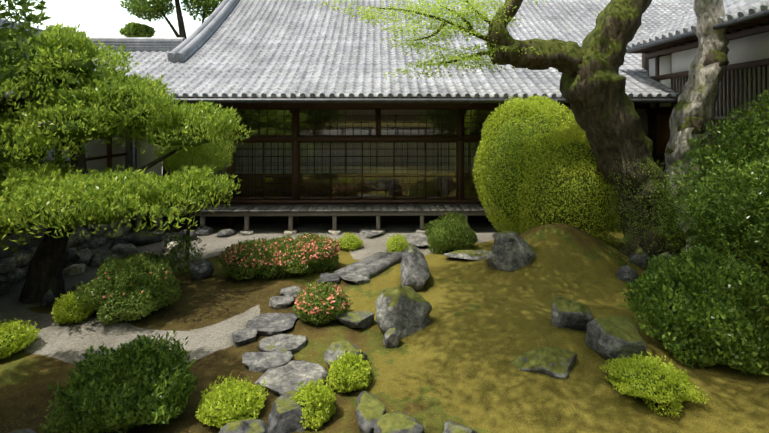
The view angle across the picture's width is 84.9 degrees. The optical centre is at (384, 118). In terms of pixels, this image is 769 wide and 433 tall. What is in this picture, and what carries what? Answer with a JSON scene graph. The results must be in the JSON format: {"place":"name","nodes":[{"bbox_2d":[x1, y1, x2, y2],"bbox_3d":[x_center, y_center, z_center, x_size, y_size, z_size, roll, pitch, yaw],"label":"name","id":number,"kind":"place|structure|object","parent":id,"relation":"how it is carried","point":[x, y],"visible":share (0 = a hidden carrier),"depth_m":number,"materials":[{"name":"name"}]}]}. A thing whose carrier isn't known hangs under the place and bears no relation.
{"place":"outdoors","nodes":[
{"label":"outdoors","id":0,"kind":"place"},
{"bbox_2d":[0,0,50,82],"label":"tree","id":1,"kind":"object","parent":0,"point":[20,33],"visible":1,"depth_m":4.63,"materials":[{"name":"green plant"}]},
{"bbox_2d":[0,0,219,51],"label":"sky","id":2,"kind":"structure","parent":0,"point":[98,18],"materials":[{"name":"white"}]},
{"bbox_2d":[140,199,161,226],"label":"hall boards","id":3,"kind":"object","parent":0,"point":[147,220],"visible":0.07,"depth_m":12.89,"materials":[{"name":"brown wood"}]},
{"bbox_2d":[0,163,768,432],"bbox_3d":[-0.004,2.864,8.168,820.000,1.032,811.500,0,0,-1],"label":"ground","id":4,"kind":"structure","parent":0,"point":[470,342],"depth_m":6.09,"materials":[{"name":"green plant"}]},
{"bbox_2d":[0,213,182,286],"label":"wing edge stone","id":5,"kind":"object","parent":4,"relation":"on","point":[14,267],"visible":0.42,"depth_m":9.90,"materials":[{"name":"grey stone"}]},
{"bbox_2d":[0,52,213,227],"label":"tree foliage","id":6,"kind":"object","parent":4,"relation":"on","point":[89,64],"visible":0.31,"depth_m":7.84,"materials":[{"name":"green plant"}]},
{"bbox_2d":[0,43,193,214],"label":"cloud tree leaves","id":7,"kind":"object","parent":6,"relation":"attached to","point":[50,111],"visible":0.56,"depth_m":7.69,"materials":[{"name":"green plant"}]},
{"bbox_2d":[153,137,238,175],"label":"feathery tree leaves","id":8,"kind":"object","parent":6,"relation":"attached to","point":[185,159],"visible":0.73,"depth_m":9.49,"materials":[{"name":"green plant"}]},
{"bbox_2d":[0,22,251,303],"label":"cloud tree","id":9,"kind":"object","parent":4,"relation":"on","point":[136,188],"depth_m":7.69,"materials":[{"name":"green plant"}]},
{"bbox_2d":[0,72,166,201],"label":"tree foliage","id":10,"kind":"object","parent":9,"relation":"attached to","point":[69,125],"visible":0.21,"depth_m":7.99,"materials":[{"name":"green plant"}]},
{"bbox_2d":[118,0,222,38],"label":"tree","id":11,"kind":"object","parent":4,"relation":"on","point":[142,9],"depth_m":24.37,"materials":[{"name":"green plant"}]},
{"bbox_2d":[78,234,350,314],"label":"azalea flowers","id":12,"kind":"object","parent":4,"relation":"on","point":[331,297],"visible":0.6,"depth_m":8.41,"materials":[{"name":"pink plant"}]},
{"bbox_2d":[151,229,505,234],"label":"foundation stones","id":13,"kind":"object","parent":4,"relation":"on","point":[286,232],"visible":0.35,"depth_m":12.02,"materials":[{"name":"grey stone"}]},
{"bbox_2d":[232,226,431,395],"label":"stepping stones","id":14,"kind":"object","parent":4,"relation":"on","point":[280,368],"visible":0.79,"depth_m":6.30,"materials":[{"name":"grey stone"}]},
{"bbox_2d":[0,225,708,432],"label":"garden rocks","id":15,"kind":"object","parent":4,"relation":"on","point":[510,251],"visible":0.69,"depth_m":7.52,"materials":[{"name":"grey stone"}]},
{"bbox_2d":[0,232,710,430],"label":"small shrubs","id":16,"kind":"object","parent":4,"relation":"on","point":[230,388],"visible":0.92,"depth_m":4.89,"materials":[{"name":"green plant"}]},
{"bbox_2d":[38,156,694,432],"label":"shrub leaves","id":17,"kind":"object","parent":4,"relation":"on","point":[458,221],"visible":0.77,"depth_m":8.27,"materials":[{"name":"green plant"}]},
{"bbox_2d":[0,115,768,432],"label":"shrubs","id":18,"kind":"object","parent":4,"relation":"on","point":[584,188],"visible":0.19,"depth_m":9.56,"materials":[{"name":"green plant"}]},
{"bbox_2d":[0,65,768,273],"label":"hall veranda frame","id":19,"kind":"object","parent":4,"relation":"on","point":[6,253],"visible":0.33,"depth_m":10.25,"materials":[{"name":"brown wood"}]},
{"bbox_2d":[0,14,768,270],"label":"building wall","id":20,"kind":"structure","parent":4,"relation":"on","point":[656,52],"depth_m":12.92,"materials":[{"name":"brown wood"}]},
{"bbox_2d":[125,132,161,176],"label":"building wall","id":21,"kind":"structure","parent":20,"relation":"attached to","point":[145,157],"depth_m":12.90,"materials":[{"name":"grey paint"}]},
{"bbox_2d":[179,174,491,196],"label":"hall reed panels","id":22,"kind":"object","parent":20,"relation":"attached to","point":[341,180],"depth_m":13.25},
{"bbox_2d":[179,142,491,173],"bbox_3d":[-0.825,1.209,13.257,11.500,1.060,0.001,0,0,-1],"label":"shoji paper","id":23,"kind":"object","parent":20,"relation":"attached to","point":[366,154],"depth_m":13.26,"materials":[{"name":"beige paper"}]},
{"bbox_2d":[0,9,768,230],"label":"metal gutter","id":24,"kind":"object","parent":20,"relation":"attached to","point":[133,149],"visible":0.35,"depth_m":11.36,"materials":[{"name":"grey metal"}]},
{"bbox_2d":[161,203,614,211],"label":"veranda floor","id":25,"kind":"structure","parent":20,"relation":"attached to","point":[336,207],"depth_m":12.35,"materials":[{"name":"brown wood"}]},
{"bbox_2d":[587,115,670,197],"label":"brown hall boards","id":26,"kind":"object","parent":20,"relation":"attached to","point":[664,132],"visible":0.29,"depth_m":12.45,"materials":[{"name":"brown wood"}]},
{"bbox_2d":[163,54,647,223],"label":"wooden beams","id":27,"kind":"structure","parent":4,"relation":"on","point":[316,219],"depth_m":13.30,"materials":[{"name":"brown wood"}]},
{"bbox_2d":[0,68,99,99],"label":"wing roof","id":28,"kind":"structure","parent":27,"relation":"on","point":[6,95],"depth_m":7.83,"materials":[{"name":"grey tile"}]},
{"bbox_2d":[0,91,38,99],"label":"roof eave discs","id":29,"kind":"object","parent":28,"relation":"attached to","point":[13,93],"visible":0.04,"depth_m":7.72,"materials":[{"name":"tile"}]},
{"bbox_2d":[93,51,170,77],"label":"roof","id":30,"kind":"structure","parent":27,"relation":"on","point":[152,62],"depth_m":13.81,"materials":[{"name":"tile"}]},
{"bbox_2d":[147,0,693,97],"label":"roof","id":31,"kind":"structure","parent":27,"relation":"on","point":[278,47],"depth_m":14.63,"materials":[{"name":"tile"}]},
{"bbox_2d":[0,0,239,61],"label":"roof ridges","id":32,"kind":"object","parent":31,"relation":"on","point":[182,49],"visible":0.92,"depth_m":14.81,"materials":[{"name":"tile"}]},
{"bbox_2d":[167,92,679,97],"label":"roof edge tiles","id":33,"kind":"object","parent":31,"relation":"attached to","point":[370,95],"visible":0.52,"depth_m":11.49,"materials":[{"name":"grey tile"}]},
{"bbox_2d":[626,0,768,48],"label":"tiled roof","id":34,"kind":"structure","parent":27,"relation":"on","point":[689,19],"depth_m":11.16,"materials":[{"name":"grey tile"}]},
{"bbox_2d":[627,3,768,48],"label":"roof edge tiles","id":35,"kind":"object","parent":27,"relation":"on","point":[763,7],"visible":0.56,"depth_m":10.16,"materials":[{"name":"tile"}]},
{"bbox_2d":[46,89,768,432],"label":"camellia leaves","id":36,"kind":"object","parent":4,"relation":"on","point":[706,266],"visible":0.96,"depth_m":5.59,"materials":[{"name":"green plant"}]},
{"bbox_2d":[319,0,685,256],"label":"maple","id":37,"kind":"object","parent":4,"relation":"on","point":[608,119],"depth_m":8.99,"materials":[{"name":"green plant"}]},
{"bbox_2d":[489,39,728,271],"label":"moss patches","id":38,"kind":"object","parent":37,"relation":"attached to","point":[576,89],"visible":0.42,"depth_m":8.95,"materials":[{"name":"green plant"}]},
{"bbox_2d":[375,285,646,378],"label":"boulders","id":39,"kind":"object","parent":4,"relation":"on","point":[405,311],"visible":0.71,"depth_m":5.85,"materials":[{"name":"grey stone"}]},
{"bbox_2d":[472,95,589,234],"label":"topiary leaves","id":40,"kind":"object","parent":4,"relation":"on","point":[529,105],"visible":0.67,"depth_m":10.69,"materials":[{"name":"green plant"}]},
{"bbox_2d":[513,121,622,247],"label":"topiary fine leaves","id":41,"kind":"object","parent":4,"relation":"on","point":[576,133],"visible":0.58,"depth_m":9.60,"materials":[{"name":"green plant"}]},
{"bbox_2d":[664,0,728,249],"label":"tree trunk","id":42,"kind":"object","parent":4,"relation":"on","point":[698,96],"visible":0.6,"depth_m":9.42,"materials":[{"name":"grey plant"}]}
]}

